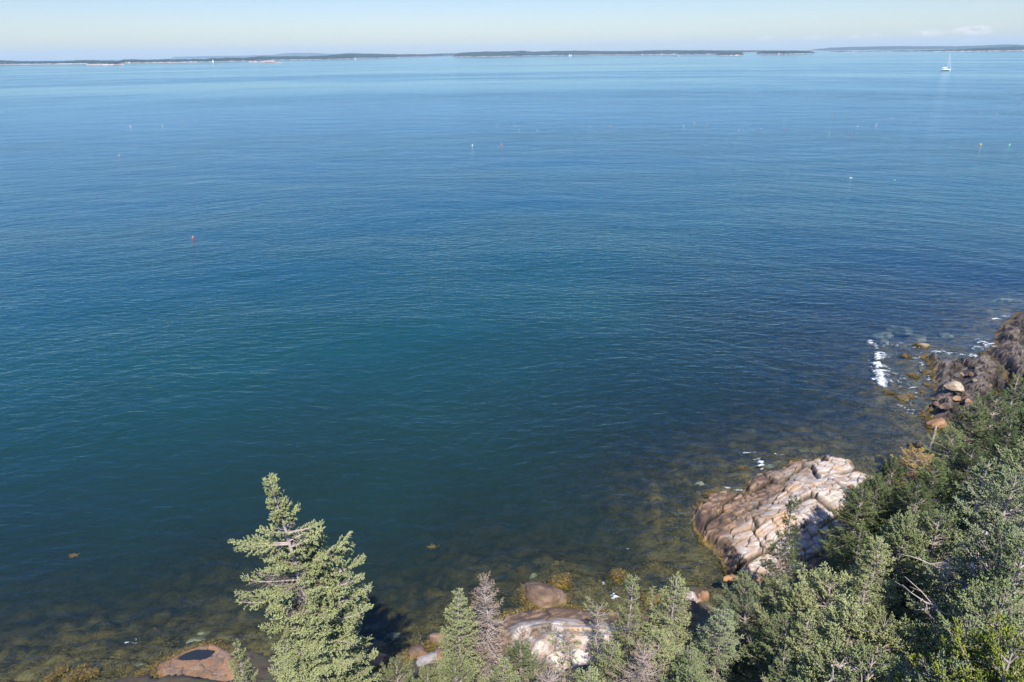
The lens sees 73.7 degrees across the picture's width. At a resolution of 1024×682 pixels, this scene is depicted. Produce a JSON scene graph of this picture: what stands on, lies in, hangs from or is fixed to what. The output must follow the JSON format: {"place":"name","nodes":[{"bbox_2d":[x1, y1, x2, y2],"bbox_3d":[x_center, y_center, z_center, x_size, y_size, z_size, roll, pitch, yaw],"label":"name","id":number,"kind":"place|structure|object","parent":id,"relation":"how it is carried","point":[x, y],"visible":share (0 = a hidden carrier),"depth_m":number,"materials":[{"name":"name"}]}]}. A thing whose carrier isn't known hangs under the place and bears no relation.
{"place":"outdoors","nodes":[
{"label":"outdoors","id":0,"kind":"place"},
{"bbox_2d":[0,56,430,64],"bbox_3d":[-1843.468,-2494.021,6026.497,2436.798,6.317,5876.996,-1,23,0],"label":"mainland","id":1,"kind":"structure","parent":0,"point":[209,61],"depth_m":3567.81,"materials":[{"name":"plant"}]},
{"bbox_2d":[0,53,456,63],"bbox_3d":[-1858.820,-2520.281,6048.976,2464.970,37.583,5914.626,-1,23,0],"label":"forest","id":2,"kind":"object","parent":1,"relation":"on","point":[335,56],"visible":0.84,"depth_m":3868.80,"materials":[{"name":"plant"}]},
{"bbox_2d":[171,53,373,58],"bbox_3d":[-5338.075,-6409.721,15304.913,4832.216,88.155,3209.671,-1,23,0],"label":"mountains","id":3,"kind":"structure","parent":0,"point":[302,54],"depth_m":14675.07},
{"bbox_2d":[0,49,1023,627],"bbox_3d":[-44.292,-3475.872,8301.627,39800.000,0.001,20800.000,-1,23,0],"label":"sea","id":4,"kind":"structure","parent":0,"point":[390,317],"depth_m":82.05,"materials":[{"name":"liquid"}]},
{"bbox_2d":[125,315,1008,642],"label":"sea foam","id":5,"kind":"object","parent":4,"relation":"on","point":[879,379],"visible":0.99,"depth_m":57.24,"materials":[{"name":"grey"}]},
{"bbox_2d":[0,289,1023,681],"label":"seabed","id":6,"kind":"structure","parent":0,"point":[102,637],"depth_m":37.98,"materials":[{"name":"brown stone"}]},
{"bbox_2d":[153,643,239,681],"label":"tide pool rock","id":7,"kind":"object","parent":6,"relation":"on","point":[212,659],"visible":0.56,"depth_m":30.15,"materials":[{"name":"stone"}]},
{"bbox_2d":[189,664,204,671],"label":"boulder","id":8,"kind":"object","parent":7,"relation":"on","point":[198,667],"visible":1,"depth_m":29.84,"materials":[{"name":"stone"}]},
{"bbox_2d":[369,652,389,668],"bbox_3d":[-5.928,14.145,30.303,0.703,0.686,0.791,9,25,23],"label":"boulder","id":9,"kind":"object","parent":6,"relation":"on","point":[379,658],"visible":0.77,"depth_m":30.07,"materials":[{"name":"stone"}]},
{"bbox_2d":[384,632,400,640],"bbox_3d":[-5.641,14.090,32.552,0.939,0.460,0.432,-12,25,-25],"label":"boulder","id":10,"kind":"object","parent":6,"relation":"on","point":[390,636],"visible":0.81,"depth_m":32.40,"materials":[{"name":"stone"}]},
{"bbox_2d":[408,644,425,657],"bbox_3d":[-4.239,14.079,30.793,0.812,0.713,0.700,-11,25,-22],"label":"boulder","id":11,"kind":"object","parent":6,"relation":"on","point":[414,650],"visible":0.68,"depth_m":30.64,"materials":[{"name":"stone"}]},
{"bbox_2d":[429,631,446,646],"bbox_3d":[-3.314,13.756,31.397,0.981,0.717,0.686,-11,25,-22],"label":"boulder","id":12,"kind":"object","parent":6,"relation":"on","point":[434,637],"visible":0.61,"depth_m":31.21,"materials":[{"name":"stone"}]},
{"bbox_2d":[3,300,1023,681],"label":"seaweed","id":13,"kind":"object","parent":6,"relation":"on","point":[389,648],"visible":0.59,"depth_m":34.78,"materials":[{"name":"brown plant"}]},
{"bbox_2d":[521,581,566,608],"bbox_3d":[1.598,12.826,33.927,2.583,1.450,1.918,-1,23,0],"label":"boulder","id":14,"kind":"object","parent":6,"relation":"on","point":[542,595],"visible":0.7,"depth_m":33.49,"materials":[{"name":"stone"}]},
{"bbox_2d":[486,606,684,671],"bbox_3d":[3.334,14.178,30.519,11.400,2.765,7.850,-1,23,0],"label":"rock ledge","id":15,"kind":"object","parent":6,"relation":"on","point":[539,624],"visible":0.39,"depth_m":30.80,"materials":[{"name":"stone"}]},
{"bbox_2d":[691,454,891,585],"bbox_3d":[16.869,10.451,39.327,16.301,3.429,10.826,-15,27,-30],"label":"rock outcrop","id":16,"kind":"object","parent":6,"relation":"on","point":[726,524],"visible":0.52,"depth_m":38.58,"materials":[{"name":"stone"}]},
{"bbox_2d":[871,331,893,338],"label":"boulder","id":17,"kind":"object","parent":6,"relation":"on","point":[887,334],"visible":0.94,"depth_m":66.54,"materials":[{"name":"stone"}]},
{"bbox_2d":[885,327,913,334],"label":"boulder","id":18,"kind":"object","parent":6,"relation":"on","point":[907,332],"visible":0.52,"depth_m":67.23,"materials":[{"name":"stone"}]},
{"bbox_2d":[909,334,926,341],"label":"boulder","id":19,"kind":"object","parent":6,"relation":"on","point":[921,338],"visible":0.82,"depth_m":65.58,"materials":[{"name":"stone"}]},
{"bbox_2d":[926,417,946,430],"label":"boulder","id":20,"kind":"object","parent":6,"relation":"on","point":[938,422],"visible":0.84,"depth_m":48.54,"materials":[{"name":"stone"}]},
{"bbox_2d":[916,353,1020,432],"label":"rock ledge","id":21,"kind":"object","parent":6,"relation":"on","point":[947,370],"visible":0.47,"depth_m":53.77,"materials":[{"name":"stone"}]},
{"bbox_2d":[943,381,964,392],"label":"boulder","id":22,"kind":"object","parent":21,"relation":"on","point":[955,386],"visible":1,"depth_m":51.10,"materials":[{"name":"stone"}]},
{"bbox_2d":[977,312,1023,383],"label":"rock ledge","id":23,"kind":"object","parent":6,"relation":"on","point":[1007,351],"visible":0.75,"depth_m":59.95,"materials":[{"name":"stone"}]},
{"bbox_2d":[0,0,1023,59],"label":"sky","id":24,"kind":"structure","parent":0,"point":[29,29],"materials":[{"name":"blue"}]},
{"bbox_2d":[107,318,1023,681],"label":"ground","id":25,"kind":"structure","parent":0,"point":[263,664],"depth_m":30.47,"materials":[{"name":"stone"}]},
{"bbox_2d":[227,638,257,681],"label":"spruce","id":26,"kind":"object","parent":25,"relation":"on","point":[242,670],"visible":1,"depth_m":21.30,"materials":[{"name":"green plant"}]},
{"bbox_2d":[227,472,381,681],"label":"spruce","id":27,"kind":"object","parent":25,"relation":"on","point":[319,614],"visible":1,"depth_m":20.24,"materials":[{"name":"green plant"}]},
{"bbox_2d":[376,655,414,681],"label":"spruce","id":28,"kind":"object","parent":25,"relation":"on","point":[399,675],"visible":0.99,"depth_m":22.26,"materials":[{"name":"green plant"}]},
{"bbox_2d":[404,663,440,681],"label":"spruce","id":29,"kind":"object","parent":25,"relation":"on","point":[426,674],"visible":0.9,"depth_m":20.96,"materials":[{"name":"green plant"}]},
{"bbox_2d":[416,652,437,666],"bbox_3d":[-3.692,13.875,29.703,0.983,0.625,0.552,-8,24,-16],"label":"boulder","id":30,"kind":"object","parent":25,"relation":"on","point":[423,660],"visible":0.8,"depth_m":29.51,"materials":[{"name":"stone"}]},
{"bbox_2d":[425,650,488,681],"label":"spruce","id":31,"kind":"object","parent":25,"relation":"on","point":[449,672],"visible":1,"depth_m":20.45,"materials":[{"name":"green plant"}]},
{"bbox_2d":[433,587,490,681],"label":"spruce","id":32,"kind":"object","parent":25,"relation":"on","point":[453,646],"visible":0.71,"depth_m":23.71,"materials":[{"name":"green plant"}]},
{"bbox_2d":[459,571,512,681],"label":"dead spruce","id":33,"kind":"object","parent":25,"relation":"on","point":[488,624],"visible":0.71,"depth_m":24.12,"materials":[{"name":"grey plant"}]},
{"bbox_2d":[488,656,519,681],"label":"spruce","id":34,"kind":"object","parent":25,"relation":"on","point":[500,670],"visible":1,"depth_m":21.39,"materials":[{"name":"green plant"}]},
{"bbox_2d":[490,639,547,681],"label":"spruce","id":35,"kind":"object","parent":25,"relation":"on","point":[517,661],"visible":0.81,"depth_m":23.26,"materials":[{"name":"green plant"}]},
{"bbox_2d":[508,623,540,678],"bbox_3d":[0.448,11.702,24.919,1.524,3.387,1.567,18,29,37],"label":"dead shrub","id":36,"kind":"object","parent":25,"relation":"on","point":[522,633],"visible":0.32,"depth_m":24.49,"materials":[{"name":"grey plant"}]},
{"bbox_2d":[524,660,567,681],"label":"spruce","id":37,"kind":"object","parent":25,"relation":"on","point":[552,677],"visible":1,"depth_m":19.84,"materials":[{"name":"grey plant"}]},
{"bbox_2d":[547,631,581,681],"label":"tree","id":38,"kind":"object","parent":25,"relation":"on","point":[566,675],"visible":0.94,"depth_m":21.96,"materials":[{"name":"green plant"}]},
{"bbox_2d":[569,666,604,681],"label":"spruce","id":39,"kind":"object","parent":25,"relation":"on","point":[589,677],"visible":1,"depth_m":19.60,"materials":[{"name":"green plant"}]},
{"bbox_2d":[582,595,612,675],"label":"spruce","id":40,"kind":"object","parent":25,"relation":"on","point":[597,616],"visible":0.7,"depth_m":22.32,"materials":[{"name":"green plant"}]},
{"bbox_2d":[586,637,627,681],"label":"spruce","id":41,"kind":"object","parent":25,"relation":"on","point":[608,664],"visible":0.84,"depth_m":21.56,"materials":[{"name":"green plant"}]},
{"bbox_2d":[602,573,646,677],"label":"spruce","id":42,"kind":"object","parent":25,"relation":"on","point":[628,631],"visible":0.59,"depth_m":23.23,"materials":[{"name":"green plant"}]},
{"bbox_2d":[605,639,674,681],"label":"spruce","id":43,"kind":"object","parent":25,"relation":"on","point":[643,660],"visible":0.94,"depth_m":20.40,"materials":[{"name":"grey plant"}]},
{"bbox_2d":[609,626,684,681],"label":"spruce","id":44,"kind":"object","parent":25,"relation":"on","point":[669,658],"visible":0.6,"depth_m":21.27,"materials":[{"name":"green plant"}]},
{"bbox_2d":[634,586,660,656],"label":"spruce","id":45,"kind":"object","parent":25,"relation":"on","point":[653,593],"visible":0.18,"depth_m":23.85,"materials":[{"name":"green plant"}]},
{"bbox_2d":[639,571,700,674],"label":"spruce","id":46,"kind":"object","parent":25,"relation":"on","point":[672,626],"visible":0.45,"depth_m":22.92,"materials":[{"name":"green plant"}]},
{"bbox_2d":[659,662,714,681],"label":"spruce","id":47,"kind":"object","parent":25,"relation":"on","point":[686,675],"visible":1,"depth_m":18.69,"materials":[{"name":"green plant"}]},
{"bbox_2d":[668,645,708,681],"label":"spruce","id":48,"kind":"object","parent":25,"relation":"on","point":[691,655],"visible":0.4,"depth_m":20.26,"materials":[{"name":"green plant"}]},
{"bbox_2d":[684,590,699,602],"bbox_3d":[8.762,12.655,33.308,1.087,1.177,1.547,-1,23,0],"label":"boulder","id":49,"kind":"object","parent":25,"relation":"on","point":[692,596],"visible":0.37,"depth_m":32.89,"materials":[{"name":"stone"}]},
{"bbox_2d":[674,607,744,681],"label":"spruce","id":50,"kind":"object","parent":25,"relation":"on","point":[717,653],"visible":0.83,"depth_m":21.42,"materials":[{"name":"green plant"}]},
{"bbox_2d":[698,591,769,681],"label":"spruce","id":51,"kind":"object","parent":25,"relation":"on","point":[746,609],"visible":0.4,"depth_m":23.86,"materials":[{"name":"green plant"}]},
{"bbox_2d":[707,570,762,644],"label":"spruce","id":52,"kind":"object","parent":25,"relation":"on","point":[745,585],"visible":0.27,"depth_m":26.61,"materials":[{"name":"green plant"}]},
{"bbox_2d":[730,573,795,659],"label":"spruce","id":53,"kind":"object","parent":25,"relation":"on","point":[764,596],"visible":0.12,"depth_m":24.63,"materials":[{"name":"green plant"}]},
{"bbox_2d":[723,610,803,681],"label":"spruce","id":54,"kind":"object","parent":25,"relation":"on","point":[769,646],"visible":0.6,"depth_m":20.82,"materials":[{"name":"green plant"}]},
{"bbox_2d":[729,579,828,680],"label":"spruce","id":55,"kind":"object","parent":25,"relation":"on","point":[790,605],"visible":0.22,"depth_m":22.22,"materials":[{"name":"green plant"}]},
{"bbox_2d":[752,495,806,608],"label":"spruce","id":56,"kind":"object","parent":25,"relation":"on","point":[770,563],"visible":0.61,"depth_m":29.84,"materials":[{"name":"green plant"}]},
{"bbox_2d":[768,644,799,681],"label":"spruce","id":57,"kind":"object","parent":25,"relation":"on","point":[776,675],"visible":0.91,"depth_m":17.92,"materials":[{"name":"green plant"}]},
{"bbox_2d":[762,608,825,680],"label":"spruce","id":58,"kind":"object","parent":25,"relation":"on","point":[802,639],"visible":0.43,"depth_m":19.63,"materials":[{"name":"green plant"}]},
{"bbox_2d":[759,634,857,681],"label":"spruce","id":59,"kind":"object","parent":25,"relation":"on","point":[820,654],"visible":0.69,"depth_m":17.16,"materials":[{"name":"green plant"}]},
{"bbox_2d":[742,562,875,679],"bbox_3d":[10.538,9.976,23.046,4.537,5.858,4.510,-5,23,-10],"label":"spruce","id":60,"kind":"object","parent":25,"relation":"on","point":[827,593],"visible":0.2,"depth_m":22.48,"materials":[{"name":"green plant"}]},
{"bbox_2d":[781,566,845,623],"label":"spruce","id":61,"kind":"object","parent":25,"relation":"on","point":[817,585],"visible":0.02,"depth_m":23.75,"materials":[{"name":"green plant"}]},
{"bbox_2d":[764,590,898,679],"bbox_3d":[9.371,9.848,19.730,4.472,6.091,4.419,11,26,26],"label":"spruce","id":62,"kind":"object","parent":25,"relation":"on","point":[837,620],"visible":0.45,"depth_m":19.07,"materials":[{"name":"green plant"}]},
{"bbox_2d":[828,657,862,681],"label":"fallen log","id":63,"kind":"object","parent":25,"relation":"on","point":[853,668],"visible":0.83,"depth_m":16.36,"materials":[{"name":"wood"}]},
{"bbox_2d":[783,628,908,681],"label":"spruce","id":64,"kind":"object","parent":25,"relation":"on","point":[880,668],"visible":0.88,"depth_m":16.42,"materials":[{"name":"green plant"}]},
{"bbox_2d":[811,483,886,569],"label":"spruce","id":65,"kind":"object","parent":25,"relation":"on","point":[827,547],"visible":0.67,"depth_m":31.03,"materials":[{"name":"green plant"}]},
{"bbox_2d":[831,523,874,595],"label":"spruce","id":66,"kind":"object","parent":25,"relation":"on","point":[852,545],"visible":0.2,"depth_m":26.45,"materials":[{"name":"green plant"}]},
{"bbox_2d":[827,472,894,561],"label":"spruce","id":67,"kind":"object","parent":25,"relation":"on","point":[876,482],"visible":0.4,"depth_m":30.95,"materials":[{"name":"green plant"}]},
{"bbox_2d":[838,574,888,652],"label":"spruce","id":68,"kind":"object","parent":25,"relation":"on","point":[867,586],"visible":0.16,"depth_m":21.25,"materials":[{"name":"green plant"}]},
{"bbox_2d":[834,534,903,666],"bbox_3d":[12.928,9.554,24.764,3.111,6.075,3.086,20,30,40],"label":"spruce","id":69,"kind":"object","parent":25,"relation":"on","point":[873,574],"visible":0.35,"depth_m":24.15,"materials":[{"name":"green plant"}]},
{"bbox_2d":[833,606,920,681],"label":"spruce","id":70,"kind":"object","parent":25,"relation":"on","point":[891,639],"visible":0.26,"depth_m":18.69,"materials":[{"name":"green plant"}]},
{"bbox_2d":[856,454,908,536],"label":"spruce","id":71,"kind":"object","parent":25,"relation":"on","point":[886,470],"visible":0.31,"depth_m":31.56,"materials":[{"name":"green plant"}]},
{"bbox_2d":[828,510,945,661],"bbox_3d":[14.340,9.052,25.731,4.112,6.224,4.064,8,25,21],"label":"spruce","id":72,"kind":"object","parent":25,"relation":"on","point":[897,563],"visible":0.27,"depth_m":25.07,"materials":[{"name":"green plant"}]},
{"bbox_2d":[864,479,939,582],"bbox_3d":[17.239,8.097,29.825,3.426,4.944,3.446,-2,23,-4],"label":"spruce","id":73,"kind":"object","parent":25,"relation":"on","point":[915,488],"visible":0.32,"depth_m":29.27,"materials":[{"name":"green plant"}]},
{"bbox_2d":[881,655,934,681],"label":"spruce","id":74,"kind":"object","parent":25,"relation":"on","point":[905,672],"visible":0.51,"depth_m":15.59,"materials":[{"name":"green plant"}]},
{"bbox_2d":[883,445,934,498],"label":"dying spruce","id":75,"kind":"object","parent":25,"relation":"on","point":[919,459],"visible":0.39,"depth_m":34.79,"materials":[{"name":"brown plant"}]},
{"bbox_2d":[855,503,974,658],"bbox_3d":[15.649,8.832,25.624,4.646,6.314,4.618,1,23,5],"label":"spruce","id":76,"kind":"object","parent":25,"relation":"on","point":[942,534],"visible":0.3,"depth_m":24.91,"materials":[{"name":"green plant"}]},
{"bbox_2d":[880,457,961,545],"bbox_3d":[18.694,7.252,30.765,3.533,4.733,3.491,7,24,19],"label":"spruce","id":77,"kind":"object","parent":25,"relation":"on","point":[935,477],"visible":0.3,"depth_m":30.17,"materials":[{"name":"green plant"}]},
{"bbox_2d":[893,649,975,681],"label":"spruce","id":78,"kind":"object","parent":25,"relation":"on","point":[954,667],"visible":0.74,"depth_m":14.49,"materials":[{"name":"green plant"}]},
{"bbox_2d":[863,575,1023,679],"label":"spruce","id":79,"kind":"object","parent":25,"relation":"on","point":[965,604],"visible":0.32,"depth_m":17.22,"materials":[{"name":"green plant"}]},
{"bbox_2d":[914,426,973,497],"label":"spruce","id":80,"kind":"object","parent":25,"relation":"on","point":[948,446],"visible":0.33,"depth_m":34.88,"materials":[{"name":"green plant"}]},
{"bbox_2d":[919,491,974,605],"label":"spruce","id":81,"kind":"object","parent":25,"relation":"on","point":[947,507],"visible":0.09,"depth_m":25.49,"materials":[{"name":"green plant"}]},
{"bbox_2d":[880,517,1023,670],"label":"spruce","id":82,"kind":"object","parent":25,"relation":"on","point":[987,553],"visible":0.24,"depth_m":21.03,"materials":[{"name":"green plant"}]},
{"bbox_2d":[901,554,966,593],"bbox_3d":[13.253,7.269,21.274,2.022,1.093,0.737,6,24,15],"label":"dead bough","id":83,"kind":"object","parent":82,"relation":"attached to","point":[953,578],"visible":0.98,"depth_m":21.36,"materials":[{"name":"wood"}]},
{"bbox_2d":[923,581,983,666],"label":"spruce","id":84,"kind":"object","parent":25,"relation":"on","point":[949,618],"visible":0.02,"depth_m":18.62,"materials":[{"name":"green plant"}]},
{"bbox_2d":[895,580,959,615],"bbox_3d":[11.611,7.291,19.042,1.166,0.738,1.441,-1,23,0],"label":"dead bough","id":85,"kind":"object","parent":84,"relation":"attached to","point":[933,607],"visible":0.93,"depth_m":19.07,"materials":[{"name":"wood"}]},
{"bbox_2d":[892,626,1021,681],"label":"spruce","id":86,"kind":"object","parent":25,"relation":"on","point":[990,673],"visible":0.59,"depth_m":14.15,"materials":[{"name":"green plant"}]},
{"bbox_2d":[930,613,983,679],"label":"spruce","id":87,"kind":"object","parent":25,"relation":"on","point":[967,616],"visible":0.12,"depth_m":16.46,"materials":[{"name":"green plant"}]},
{"bbox_2d":[892,612,1023,681],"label":"spruce","id":88,"kind":"object","parent":25,"relation":"on","point":[1006,632],"visible":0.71,"depth_m":13.96,"materials":[{"name":"green plant"}]},
{"bbox_2d":[929,442,992,510],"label":"spruce","id":89,"kind":"object","parent":25,"relation":"on","point":[968,454],"visible":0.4,"depth_m":31.12,"materials":[{"name":"green plant"}]},
{"bbox_2d":[917,456,1006,635],"bbox_3d":[17.044,7.703,25.525,4.202,7.618,3.641,-1,23,-1],"label":"spruce","id":90,"kind":"object","parent":25,"relation":"on","point":[981,470],"visible":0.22,"depth_m":24.66,"materials":[{"name":"green plant"}]},
{"bbox_2d":[901,465,1023,621],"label":"spruce","id":91,"kind":"object","parent":25,"relation":"on","point":[1005,516],"visible":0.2,"depth_m":24.10,"materials":[{"name":"green plant"}]},
{"bbox_2d":[936,530,989,612],"bbox_3d":[14.999,8.995,23.103,2.483,5.638,1.184,-19,29,-36],"label":"bare trunk","id":92,"kind":"object","parent":25,"relation":"on","point":[962,586],"visible":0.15,"depth_m":21.99,"materials":[{"name":"grey plant"}]},
{"bbox_2d":[930,400,998,479],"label":"spruce","id":93,"kind":"object","parent":25,"relation":"on","point":[975,423],"visible":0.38,"depth_m":36.23,"materials":[{"name":"green plant"}]},
{"bbox_2d":[911,530,1023,664],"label":"spruce","id":94,"kind":"object","parent":25,"relation":"on","point":[1013,544],"visible":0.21,"depth_m":18.80,"materials":[{"name":"green plant"}]},
{"bbox_2d":[937,389,1023,466],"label":"spruce","id":95,"kind":"object","parent":25,"relation":"on","point":[998,416],"visible":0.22,"depth_m":36.33,"materials":[{"name":"green plant"}]},
{"bbox_2d":[950,436,1023,552],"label":"spruce","id":96,"kind":"object","parent":25,"relation":"on","point":[1007,460],"visible":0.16,"depth_m":26.96,"materials":[{"name":"green plant"}]},
{"bbox_2d":[960,404,1023,514],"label":"spruce","id":97,"kind":"object","parent":25,"relation":"on","point":[1021,433],"visible":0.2,"depth_m":32.05,"materials":[{"name":"green plant"}]},
{"bbox_2d":[963,416,1022,504],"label":"spruce","id":98,"kind":"object","parent":25,"relation":"on","point":[1007,442],"visible":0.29,"depth_m":31.53,"materials":[{"name":"green plant"}]},
{"bbox_2d":[986,372,1023,457],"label":"spruce","id":99,"kind":"object","parent":25,"relation":"on","point":[1020,387],"visible":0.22,"depth_m":37.86,"materials":[{"name":"green plant"}]},
{"bbox_2d":[456,53,743,56],"bbox_3d":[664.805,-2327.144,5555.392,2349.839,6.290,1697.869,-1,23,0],"label":"island","id":100,"kind":"structure","parent":0,"point":[551,55],"depth_m":5373.55,"materials":[{"name":"plant"}]},
{"bbox_2d":[453,50,742,56],"bbox_3d":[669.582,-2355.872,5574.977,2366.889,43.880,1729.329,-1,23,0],"label":"forest","id":101,"kind":"object","parent":100,"relation":"on","point":[503,53],"visible":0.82,"depth_m":5463.16,"materials":[{"name":"plant"}]},
{"bbox_2d":[835,49,936,50],"bbox_3d":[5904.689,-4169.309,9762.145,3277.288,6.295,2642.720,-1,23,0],"label":"mainland","id":102,"kind":"structure","parent":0,"point":[916,49],"depth_m":9268.77,"materials":[{"name":"plant"}]},
{"bbox_2d":[810,44,1023,51],"bbox_3d":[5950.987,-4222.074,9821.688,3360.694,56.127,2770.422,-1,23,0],"label":"forest","id":103,"kind":"object","parent":102,"relation":"on","point":[905,47],"visible":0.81,"depth_m":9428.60,"materials":[{"name":"plant"}]},
{"bbox_2d":[857,50,1023,51],"bbox_3d":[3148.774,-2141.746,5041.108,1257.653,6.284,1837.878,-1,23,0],"label":"mainland","id":104,"kind":"structure","parent":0,"point":[942,51],"depth_m":4420.61,"materials":[{"name":"plant"}]},
{"bbox_3d":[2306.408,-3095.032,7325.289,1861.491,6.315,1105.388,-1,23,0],"label":"mainland","id":105,"kind":"structure","parent":0,"visible":0},
{"bbox_2d":[644,50,809,51],"bbox_3d":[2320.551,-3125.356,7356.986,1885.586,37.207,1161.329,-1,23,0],"label":"forest","id":106,"kind":"object","parent":105,"relation":"on","point":[731,50],"visible":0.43,"depth_m":7181.95,"materials":[{"name":"plant"}]},
{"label":"island","id":107,"kind":"structure","parent":0,"visible":0},
{"bbox_2d":[756,51,813,53],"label":"forest","id":108,"kind":"object","parent":107,"relation":"on","point":[780,52],"visible":0.82,"depth_m":3923.56,"materials":[{"name":"plant"}]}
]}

